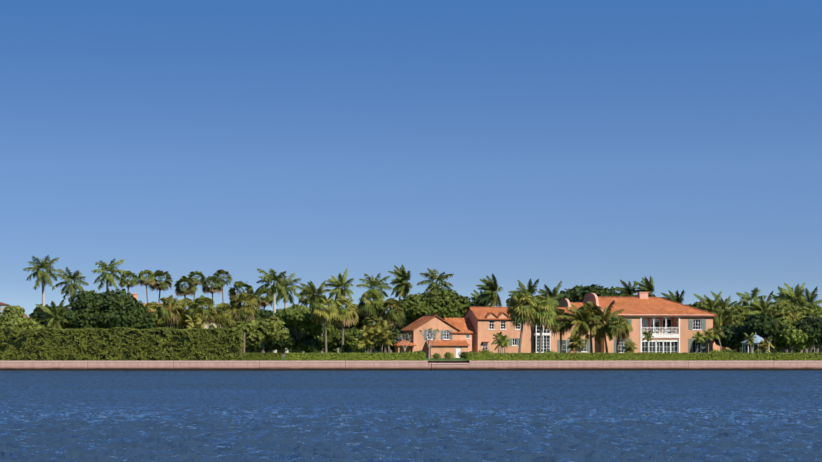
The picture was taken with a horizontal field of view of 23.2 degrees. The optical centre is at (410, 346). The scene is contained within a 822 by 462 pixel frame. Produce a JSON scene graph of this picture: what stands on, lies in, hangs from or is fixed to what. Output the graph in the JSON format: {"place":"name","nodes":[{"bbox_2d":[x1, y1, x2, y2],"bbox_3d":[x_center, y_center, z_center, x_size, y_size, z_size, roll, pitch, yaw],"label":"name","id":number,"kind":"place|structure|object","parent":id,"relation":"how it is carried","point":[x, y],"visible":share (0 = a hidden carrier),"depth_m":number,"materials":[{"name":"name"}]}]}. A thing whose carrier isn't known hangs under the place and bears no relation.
{"place":"outdoors","nodes":[
{"label":"outdoors","id":0,"kind":"place"},
{"bbox_2d":[240,357,466,360],"bbox_3d":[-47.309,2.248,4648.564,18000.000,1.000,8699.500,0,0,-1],"label":"lawn","id":1,"kind":"structure","parent":0,"point":[283,358],"depth_m":306.60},
{"bbox_2d":[0,312,11,326],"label":"tree","id":2,"kind":"object","parent":1,"relation":"on","point":[5,318],"visible":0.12,"depth_m":355.78,"materials":[{"name":"green plant"}]},
{"bbox_2d":[3,305,24,316],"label":"tree","id":3,"kind":"object","parent":1,"relation":"on","point":[13,309],"visible":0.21,"depth_m":474.47,"materials":[{"name":"green plant"}]},
{"bbox_2d":[0,314,46,328],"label":"tree","id":4,"kind":"object","parent":1,"relation":"on","point":[16,321],"visible":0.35,"depth_m":312.37,"materials":[{"name":"green plant"}]},
{"bbox_2d":[23,255,60,305],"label":"royal palm","id":5,"kind":"object","parent":1,"relation":"on","point":[40,275],"visible":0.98,"depth_m":332.76,"materials":[{"name":"plant"}]},
{"bbox_2d":[29,304,64,325],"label":"tree","id":6,"kind":"object","parent":1,"relation":"on","point":[35,313],"visible":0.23,"depth_m":331.63,"materials":[{"name":"green plant"}]},
{"bbox_2d":[36,299,75,328],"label":"coconut palm","id":7,"kind":"object","parent":1,"relation":"on","point":[52,320],"visible":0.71,"depth_m":323.83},
{"bbox_2d":[54,267,88,309],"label":"royal palm","id":8,"kind":"object","parent":1,"relation":"on","point":[71,288],"visible":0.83,"depth_m":369.43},
{"bbox_2d":[59,288,155,329],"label":"tree","id":9,"kind":"object","parent":1,"relation":"on","point":[114,309],"visible":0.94,"depth_m":322.19,"materials":[{"name":"green plant"}]},
{"bbox_2d":[91,259,127,294],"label":"royal palm","id":10,"kind":"object","parent":1,"relation":"on","point":[109,280],"visible":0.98,"depth_m":347.82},
{"bbox_2d":[0,327,243,360],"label":"tall hedge","id":11,"kind":"object","parent":1,"relation":"on","point":[134,344],"visible":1,"depth_m":299.79,"materials":[{"name":"green plant"}]},
{"bbox_2d":[118,270,137,291],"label":"fan palm","id":12,"kind":"object","parent":1,"relation":"on","point":[125,282],"visible":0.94,"depth_m":389.99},
{"bbox_2d":[137,270,155,302],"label":"fan palm","id":13,"kind":"object","parent":1,"relation":"on","point":[141,279],"visible":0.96,"depth_m":395.44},
{"bbox_2d":[144,301,162,326],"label":"sabal palm","id":14,"kind":"object","parent":1,"relation":"on","point":[153,305],"visible":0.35,"depth_m":337.05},
{"bbox_2d":[148,270,173,302],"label":"fan palm","id":15,"kind":"object","parent":1,"relation":"on","point":[161,285],"visible":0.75,"depth_m":398.70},
{"bbox_2d":[149,320,185,329],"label":"tree","id":16,"kind":"object","parent":1,"relation":"on","point":[173,326],"visible":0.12,"depth_m":344.66,"materials":[{"name":"green plant"}]},
{"bbox_2d":[154,295,185,327],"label":"sabal palm","id":17,"kind":"object","parent":1,"relation":"on","point":[173,312],"visible":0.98,"depth_m":330.21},
{"bbox_2d":[173,298,194,327],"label":"sabal palm","id":18,"kind":"object","parent":1,"relation":"on","point":[187,302],"visible":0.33,"depth_m":335.42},
{"bbox_2d":[174,276,197,297],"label":"fan palm","id":19,"kind":"object","parent":1,"relation":"on","point":[191,288],"visible":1,"depth_m":393.52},
{"bbox_2d":[186,271,205,299],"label":"fan palm","id":20,"kind":"object","parent":1,"relation":"on","point":[196,281],"visible":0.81,"depth_m":401.31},
{"bbox_2d":[184,313,210,328],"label":"palm","id":21,"kind":"object","parent":1,"relation":"on","point":[199,324],"visible":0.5,"depth_m":327.88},
{"bbox_2d":[188,295,217,327],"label":"sabal palm","id":22,"kind":"object","parent":1,"relation":"on","point":[202,301],"visible":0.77,"depth_m":331.48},
{"bbox_2d":[200,275,223,299],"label":"fan palm","id":23,"kind":"object","parent":1,"relation":"on","point":[212,289],"visible":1,"depth_m":395.40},
{"bbox_2d":[212,269,232,302],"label":"fan palm","id":24,"kind":"object","parent":1,"relation":"on","point":[220,272],"visible":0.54,"depth_m":404.57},
{"bbox_2d":[212,303,235,328],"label":"sabal palm","id":25,"kind":"object","parent":1,"relation":"on","point":[223,319],"visible":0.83,"depth_m":333.15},
{"bbox_2d":[212,310,254,329],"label":"tree","id":26,"kind":"object","parent":1,"relation":"on","point":[236,326],"visible":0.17,"depth_m":340.48,"materials":[{"name":"green plant"}]},
{"bbox_2d":[228,281,254,301],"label":"fan palm","id":27,"kind":"object","parent":1,"relation":"on","point":[239,285],"visible":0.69,"depth_m":397.28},
{"bbox_2d":[228,293,260,357],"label":"sabal palm","id":28,"kind":"object","parent":1,"relation":"on","point":[247,309],"visible":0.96,"depth_m":314.99,"materials":[{"name":"plant"}]},
{"bbox_2d":[242,334,260,352],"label":"tree","id":29,"kind":"object","parent":1,"relation":"on","point":[250,346],"visible":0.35,"depth_m":323.05,"materials":[{"name":"green plant"}]},
{"bbox_2d":[243,353,281,360],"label":"hedge","id":30,"kind":"object","parent":1,"relation":"on","point":[262,356],"visible":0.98,"depth_m":299.50,"materials":[{"name":"green plant"}]},
{"bbox_2d":[253,288,272,308],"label":"fan palm","id":31,"kind":"object","parent":1,"relation":"on","point":[262,302],"visible":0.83,"depth_m":405.37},
{"bbox_2d":[241,315,288,352],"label":"tree","id":32,"kind":"object","parent":1,"relation":"on","point":[262,331],"visible":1,"depth_m":304.53,"materials":[{"name":"green plant"}]},
{"bbox_2d":[248,349,281,354],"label":"thicket tree","id":33,"kind":"object","parent":1,"relation":"on","point":[257,351],"visible":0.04,"depth_m":406.44,"materials":[{"name":"green plant"}]},
{"bbox_2d":[245,309,299,352],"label":"tree","id":34,"kind":"object","parent":1,"relation":"on","point":[266,313],"visible":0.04,"depth_m":372.06,"materials":[{"name":"green plant"}]},
{"bbox_2d":[255,268,291,352],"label":"royal palm","id":35,"kind":"object","parent":1,"relation":"on","point":[279,286],"visible":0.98,"depth_m":344.31,"materials":[{"name":"plant"}]},
{"bbox_2d":[264,334,299,356],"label":"tree","id":36,"kind":"object","parent":1,"relation":"on","point":[288,343],"visible":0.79,"depth_m":322.90,"materials":[{"name":"green plant"}]},
{"bbox_2d":[267,272,303,356],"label":"royal palm","id":37,"kind":"object","parent":1,"relation":"on","point":[292,288],"visible":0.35,"depth_m":350.21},
{"bbox_2d":[274,304,323,352],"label":"tree","id":38,"kind":"object","parent":1,"relation":"on","point":[294,316],"visible":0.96,"depth_m":323.14,"materials":[{"name":"green plant"}]},
{"bbox_2d":[298,289,310,352],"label":"fan palm","id":39,"kind":"object","parent":1,"relation":"on","point":[302,301],"visible":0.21,"depth_m":401.83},
{"bbox_2d":[294,335,321,352],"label":"tree","id":40,"kind":"object","parent":1,"relation":"on","point":[309,342],"visible":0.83,"depth_m":323.92,"materials":[{"name":"green plant"}]},
{"bbox_2d":[299,280,330,352],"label":"coconut palm","id":41,"kind":"object","parent":1,"relation":"on","point":[319,291],"visible":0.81,"depth_m":364.13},
{"bbox_2d":[308,320,336,352],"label":"tree","id":42,"kind":"object","parent":1,"relation":"on","point":[330,328],"visible":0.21,"depth_m":384.23,"materials":[{"name":"green plant"}]},
{"bbox_2d":[309,295,340,352],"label":"sabal palm","id":43,"kind":"object","parent":1,"relation":"on","point":[325,313],"visible":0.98,"depth_m":319.07,"materials":[{"name":"plant"}]},
{"bbox_2d":[313,335,337,352],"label":"tree","id":44,"kind":"object","parent":1,"relation":"on","point":[329,345],"visible":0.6,"depth_m":329.93,"materials":[{"name":"green plant"}]},
{"bbox_2d":[320,268,353,352],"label":"coconut palm","id":45,"kind":"object","parent":1,"relation":"on","point":[342,282],"visible":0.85,"depth_m":359.93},
{"bbox_2d":[288,337,387,352],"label":"thicket tree","id":46,"kind":"object","parent":1,"relation":"on","point":[333,351],"visible":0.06,"depth_m":406.36,"materials":[{"name":"green plant"}]},
{"bbox_2d":[330,296,358,352],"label":"sabal palm","id":47,"kind":"object","parent":1,"relation":"on","point":[348,314],"visible":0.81,"depth_m":320.22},
{"bbox_2d":[328,327,362,352],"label":"tree","id":48,"kind":"object","parent":1,"relation":"on","point":[350,333],"visible":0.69,"depth_m":329.19,"materials":[{"name":"green plant"}]},
{"bbox_2d":[330,306,367,352],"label":"tree","id":49,"kind":"object","parent":1,"relation":"on","point":[358,325],"visible":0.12,"depth_m":336.82,"materials":[{"name":"green plant"}]},
{"bbox_2d":[285,352,425,360],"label":"hedge","id":50,"kind":"object","parent":1,"relation":"on","point":[346,356],"visible":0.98,"depth_m":299.67,"materials":[{"name":"green plant"}]},
{"bbox_2d":[349,332,377,352],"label":"tree","id":51,"kind":"object","parent":1,"relation":"on","point":[353,345],"visible":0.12,"depth_m":326.77,"materials":[{"name":"green plant"}]},
{"bbox_2d":[354,325,376,352],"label":"palm","id":52,"kind":"object","parent":1,"relation":"on","point":[367,332],"visible":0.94,"depth_m":314.24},
{"bbox_2d":[357,289,385,352],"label":"sabal palm","id":53,"kind":"object","parent":1,"relation":"on","point":[367,307],"visible":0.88,"depth_m":333.13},
{"bbox_2d":[360,314,383,352],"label":"sabal palm","id":54,"kind":"object","parent":1,"relation":"on","point":[367,321],"visible":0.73,"depth_m":315.95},
{"bbox_2d":[356,273,391,352],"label":"royal palm","id":55,"kind":"object","parent":1,"relation":"on","point":[376,283],"visible":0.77,"depth_m":360.07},
{"bbox_2d":[370,320,394,352],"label":"palm","id":56,"kind":"object","parent":1,"relation":"on","point":[377,332],"visible":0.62,"depth_m":315.07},
{"bbox_2d":[377,326,396,352],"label":"palm","id":57,"kind":"object","parent":1,"relation":"on","point":[388,337],"visible":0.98,"depth_m":313.25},
{"bbox_2d":[376,297,405,352],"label":"sabal palm","id":58,"kind":"object","parent":1,"relation":"on","point":[395,314],"visible":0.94,"depth_m":332.15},
{"bbox_2d":[383,329,404,348],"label":"tree","id":59,"kind":"object","parent":1,"relation":"on","point":[396,333],"visible":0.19,"depth_m":323.94,"materials":[{"name":"green plant"}]},
{"bbox_2d":[388,265,412,328],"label":"coconut palm","id":60,"kind":"object","parent":1,"relation":"on","point":[402,287],"visible":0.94,"depth_m":359.88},
{"bbox_2d":[392,334,411,352],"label":"frangipani","id":61,"kind":"object","parent":1,"relation":"on","point":[398,335],"visible":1,"depth_m":310.47,"materials":[{"name":"green plant"}]},
{"bbox_2d":[0,360,821,370],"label":"sea wall","id":62,"kind":"structure","parent":1,"relation":"on","point":[447,365],"depth_m":298.55,"materials":[{"name":"concrete"}]},
{"bbox_2d":[398,294,430,325],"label":"tree","id":63,"kind":"object","parent":1,"relation":"on","point":[416,308],"visible":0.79,"depth_m":342.83,"materials":[{"name":"green plant"}]},
{"bbox_2d":[419,328,444,359],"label":"frangipani","id":64,"kind":"object","parent":1,"relation":"on","point":[426,334],"visible":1,"depth_m":306.56,"materials":[{"name":"grey plant"}]},
{"bbox_2d":[415,268,452,292],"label":"royal palm","id":65,"kind":"object","parent":1,"relation":"on","point":[434,276],"visible":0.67,"depth_m":364.28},
{"bbox_2d":[398,287,481,325],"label":"tree","id":66,"kind":"object","parent":1,"relation":"on","point":[443,303],"visible":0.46,"depth_m":347.66,"materials":[{"name":"green plant"}]},
{"bbox_2d":[471,289,489,306],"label":"coconut palm","id":67,"kind":"object","parent":1,"relation":"on","point":[476,296],"visible":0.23,"depth_m":356.23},
{"bbox_2d":[475,272,503,306],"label":"coconut palm","id":68,"kind":"object","parent":1,"relation":"on","point":[490,287],"visible":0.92,"depth_m":349.97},
{"bbox_2d":[491,332,508,352],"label":"palm","id":69,"kind":"object","parent":1,"relation":"on","point":[501,342],"visible":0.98,"depth_m":306.41,"materials":[{"name":"green plant"}]},
{"bbox_2d":[506,278,538,304],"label":"coconut palm","id":70,"kind":"object","parent":1,"relation":"on","point":[531,288],"visible":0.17,"depth_m":353.79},
{"bbox_2d":[505,291,541,352],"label":"sabal palm","id":71,"kind":"object","parent":1,"relation":"on","point":[517,310],"visible":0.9,"depth_m":306.57,"materials":[{"name":"plant"}]},
{"bbox_2d":[506,291,542,306],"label":"tree","id":72,"kind":"object","parent":1,"relation":"on","point":[509,300],"depth_m":350.96,"materials":[{"name":"green plant"}]},
{"bbox_2d":[525,294,559,352],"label":"sabal palm","id":73,"kind":"object","parent":1,"relation":"on","point":[548,309],"visible":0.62,"depth_m":307.66,"materials":[{"name":"plant"}]},
{"bbox_2d":[535,280,564,306],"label":"coconut palm","id":74,"kind":"object","parent":1,"relation":"on","point":[554,295],"visible":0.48,"depth_m":354.15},
{"bbox_2d":[392,292,727,357],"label":"pink villa","id":75,"kind":"object","parent":1,"relation":"on","point":[673,326],"visible":0.65,"depth_m":322.98,"materials":[{"name":"paint"}]},
{"bbox_2d":[545,309,574,352],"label":"sabal palm","id":76,"kind":"object","parent":1,"relation":"on","point":[559,328],"visible":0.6,"depth_m":310.75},
{"bbox_2d":[467,352,667,360],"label":"hedge","id":77,"kind":"object","parent":1,"relation":"on","point":[598,356],"visible":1,"depth_m":300.00,"materials":[{"name":"green plant"}]},
{"bbox_2d":[567,335,586,352],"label":"palm","id":78,"kind":"object","parent":1,"relation":"on","point":[576,343],"visible":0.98,"depth_m":305.79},
{"bbox_2d":[557,304,598,352],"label":"coconut palm","id":79,"kind":"object","parent":1,"relation":"on","point":[579,328],"visible":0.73,"depth_m":309.52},
{"bbox_2d":[556,284,620,306],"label":"tree","id":80,"kind":"object","parent":1,"relation":"on","point":[577,293],"visible":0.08,"depth_m":358.22,"materials":[{"name":"green plant"}]},
{"bbox_2d":[574,301,603,352],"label":"sabal palm","id":81,"kind":"object","parent":1,"relation":"on","point":[583,308],"visible":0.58,"depth_m":310.13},
{"bbox_2d":[590,300,623,352],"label":"coconut palm","id":82,"kind":"object","parent":1,"relation":"on","point":[606,316],"visible":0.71,"depth_m":310.23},
{"bbox_2d":[604,315,633,352],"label":"sabal palm","id":83,"kind":"object","parent":1,"relation":"on","point":[613,327],"visible":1,"depth_m":307.06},
{"bbox_2d":[613,279,637,296],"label":"coconut palm","id":84,"kind":"object","parent":1,"relation":"on","point":[627,290],"visible":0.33,"depth_m":366.90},
{"bbox_2d":[622,340,637,352],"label":"palm","id":85,"kind":"object","parent":1,"relation":"on","point":[630,344],"visible":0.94,"depth_m":305.89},
{"bbox_2d":[633,276,655,296],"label":"coconut palm","id":86,"kind":"object","parent":1,"relation":"on","point":[647,286],"visible":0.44,"depth_m":366.67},
{"bbox_2d":[642,329,653,352],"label":"palm","id":87,"kind":"object","parent":1,"relation":"on","point":[647,335],"visible":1,"depth_m":307.19,"materials":[{"name":"green plant"}]},
{"bbox_2d":[661,290,684,303],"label":"coconut palm","id":88,"kind":"object","parent":1,"relation":"on","point":[676,298],"visible":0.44,"depth_m":370.17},
{"bbox_2d":[691,331,705,352],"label":"palm","id":89,"kind":"object","parent":1,"relation":"on","point":[697,336],"visible":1,"depth_m":307.45,"materials":[{"name":"green plant"}]},
{"bbox_2d":[685,301,721,328],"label":"tree","id":90,"kind":"object","parent":1,"relation":"on","point":[697,304],"visible":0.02,"depth_m":347.23,"materials":[{"name":"green plant"}]},
{"bbox_2d":[694,291,723,327],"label":"coconut palm","id":91,"kind":"object","parent":1,"relation":"on","point":[710,306],"visible":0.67,"depth_m":330.41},
{"bbox_2d":[703,328,714,352],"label":"palm","id":92,"kind":"object","parent":1,"relation":"on","point":[709,336],"visible":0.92,"depth_m":308.44,"materials":[{"name":"green plant"}]},
{"bbox_2d":[713,326,723,351],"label":"palm","id":93,"kind":"object","parent":1,"relation":"on","point":[718,331],"visible":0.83,"depth_m":311.39,"materials":[{"name":"green plant"}]},
{"bbox_2d":[710,291,736,348],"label":"coconut palm","id":94,"kind":"object","parent":1,"relation":"on","point":[725,304],"visible":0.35,"depth_m":340.97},
{"bbox_2d":[713,323,746,352],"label":"tree","id":95,"kind":"object","parent":1,"relation":"on","point":[732,338],"visible":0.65,"depth_m":313.97,"materials":[{"name":"green plant"}]},
{"bbox_2d":[721,304,749,352],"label":"sabal palm","id":96,"kind":"object","parent":1,"relation":"on","point":[730,317],"visible":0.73,"depth_m":320.38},
{"bbox_2d":[668,352,821,360],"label":"hedge","id":97,"kind":"object","parent":1,"relation":"on","point":[737,356],"visible":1,"depth_m":300.27,"materials":[{"name":"green plant"}]},
{"bbox_2d":[743,332,756,352],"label":"palm","id":98,"kind":"object","parent":1,"relation":"on","point":[750,339],"visible":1,"depth_m":302.71,"materials":[{"name":"green plant"}]},
{"bbox_2d":[736,287,766,352],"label":"royal palm","id":99,"kind":"object","parent":1,"relation":"on","point":[746,299],"visible":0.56,"depth_m":350.84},
{"bbox_2d":[741,334,769,352],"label":"garden pavilion","id":100,"kind":"structure","parent":1,"relation":"on","point":[758,339],"depth_m":304.61,"materials":[{"name":"white paint"}]},
{"bbox_2d":[739,313,776,352],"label":"tree","id":101,"kind":"object","parent":1,"relation":"on","point":[762,324],"visible":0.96,"depth_m":309.35,"materials":[{"name":"green plant"}]},
{"bbox_2d":[743,291,772,351],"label":"coconut palm","id":102,"kind":"object","parent":1,"relation":"on","point":[759,306],"visible":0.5,"depth_m":329.36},
{"bbox_2d":[756,338,774,352],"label":"palm","id":103,"kind":"object","parent":1,"relation":"on","point":[764,348],"visible":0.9,"depth_m":303.12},
{"bbox_2d":[736,316,795,348],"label":"tree","id":104,"kind":"object","parent":1,"relation":"on","point":[782,321],"visible":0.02,"depth_m":313.94,"materials":[{"name":"green plant"}]},
{"bbox_2d":[746,321,793,352],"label":"tree","id":105,"kind":"object","parent":1,"relation":"on","point":[777,330],"visible":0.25,"depth_m":310.76,"materials":[{"name":"green plant"}]},
{"bbox_2d":[731,343,821,352],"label":"thicket tree","id":106,"kind":"object","parent":1,"relation":"on","point":[795,350],"depth_m":407.34,"materials":[{"name":"green plant"}]},
{"bbox_2d":[771,286,792,352],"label":"coconut palm","id":107,"kind":"object","parent":1,"relation":"on","point":[777,300],"visible":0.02,"depth_m":345.17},
{"bbox_2d":[773,308,800,323],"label":"tree","id":108,"kind":"object","parent":1,"relation":"on","point":[785,313],"visible":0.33,"depth_m":316.65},
{"bbox_2d":[771,282,810,352],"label":"coconut palm","id":109,"kind":"object","parent":1,"relation":"on","point":[789,295],"visible":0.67,"depth_m":331.84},
{"bbox_2d":[766,302,815,352],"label":"tree","id":110,"kind":"object","parent":1,"relation":"on","point":[774,310],"visible":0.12,"depth_m":324.27,"materials":[{"name":"green plant"}]},
{"bbox_2d":[774,325,811,352],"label":"tree","id":111,"kind":"object","parent":1,"relation":"on","point":[795,338],"visible":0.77,"depth_m":311.24,"materials":[{"name":"green plant"}]},
{"bbox_2d":[787,314,821,352],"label":"tree","id":112,"kind":"object","parent":1,"relation":"on","point":[811,326],"visible":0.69,"depth_m":313.79,"materials":[{"name":"green plant"}]},
{"bbox_2d":[797,287,821,352],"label":"coconut palm","id":113,"kind":"object","parent":1,"relation":"on","point":[811,297],"visible":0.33,"depth_m":334.70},
{"bbox_2d":[804,305,821,352],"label":"tree","id":114,"kind":"object","parent":1,"relation":"on","point":[820,315],"visible":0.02,"depth_m":338.19,"materials":[{"name":"green plant"}]},
{"bbox_2d":[0,394,821,461],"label":"water","id":115,"kind":"structure","parent":0,"point":[410,427],"depth_m":85.91,"materials":[{"name":"blue liquid"}]},
{"bbox_2d":[0,361,821,393],"bbox_3d":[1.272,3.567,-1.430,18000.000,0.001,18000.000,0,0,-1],"label":"water","id":116,"kind":"structure","parent":0,"point":[475,382],"depth_m":198.96,"materials":[{"name":"blue liquid"}]},
{"bbox_2d":[0,0,821,316],"label":"sky","id":117,"kind":"structure","parent":0,"point":[677,143],"materials":[{"name":"blue"}]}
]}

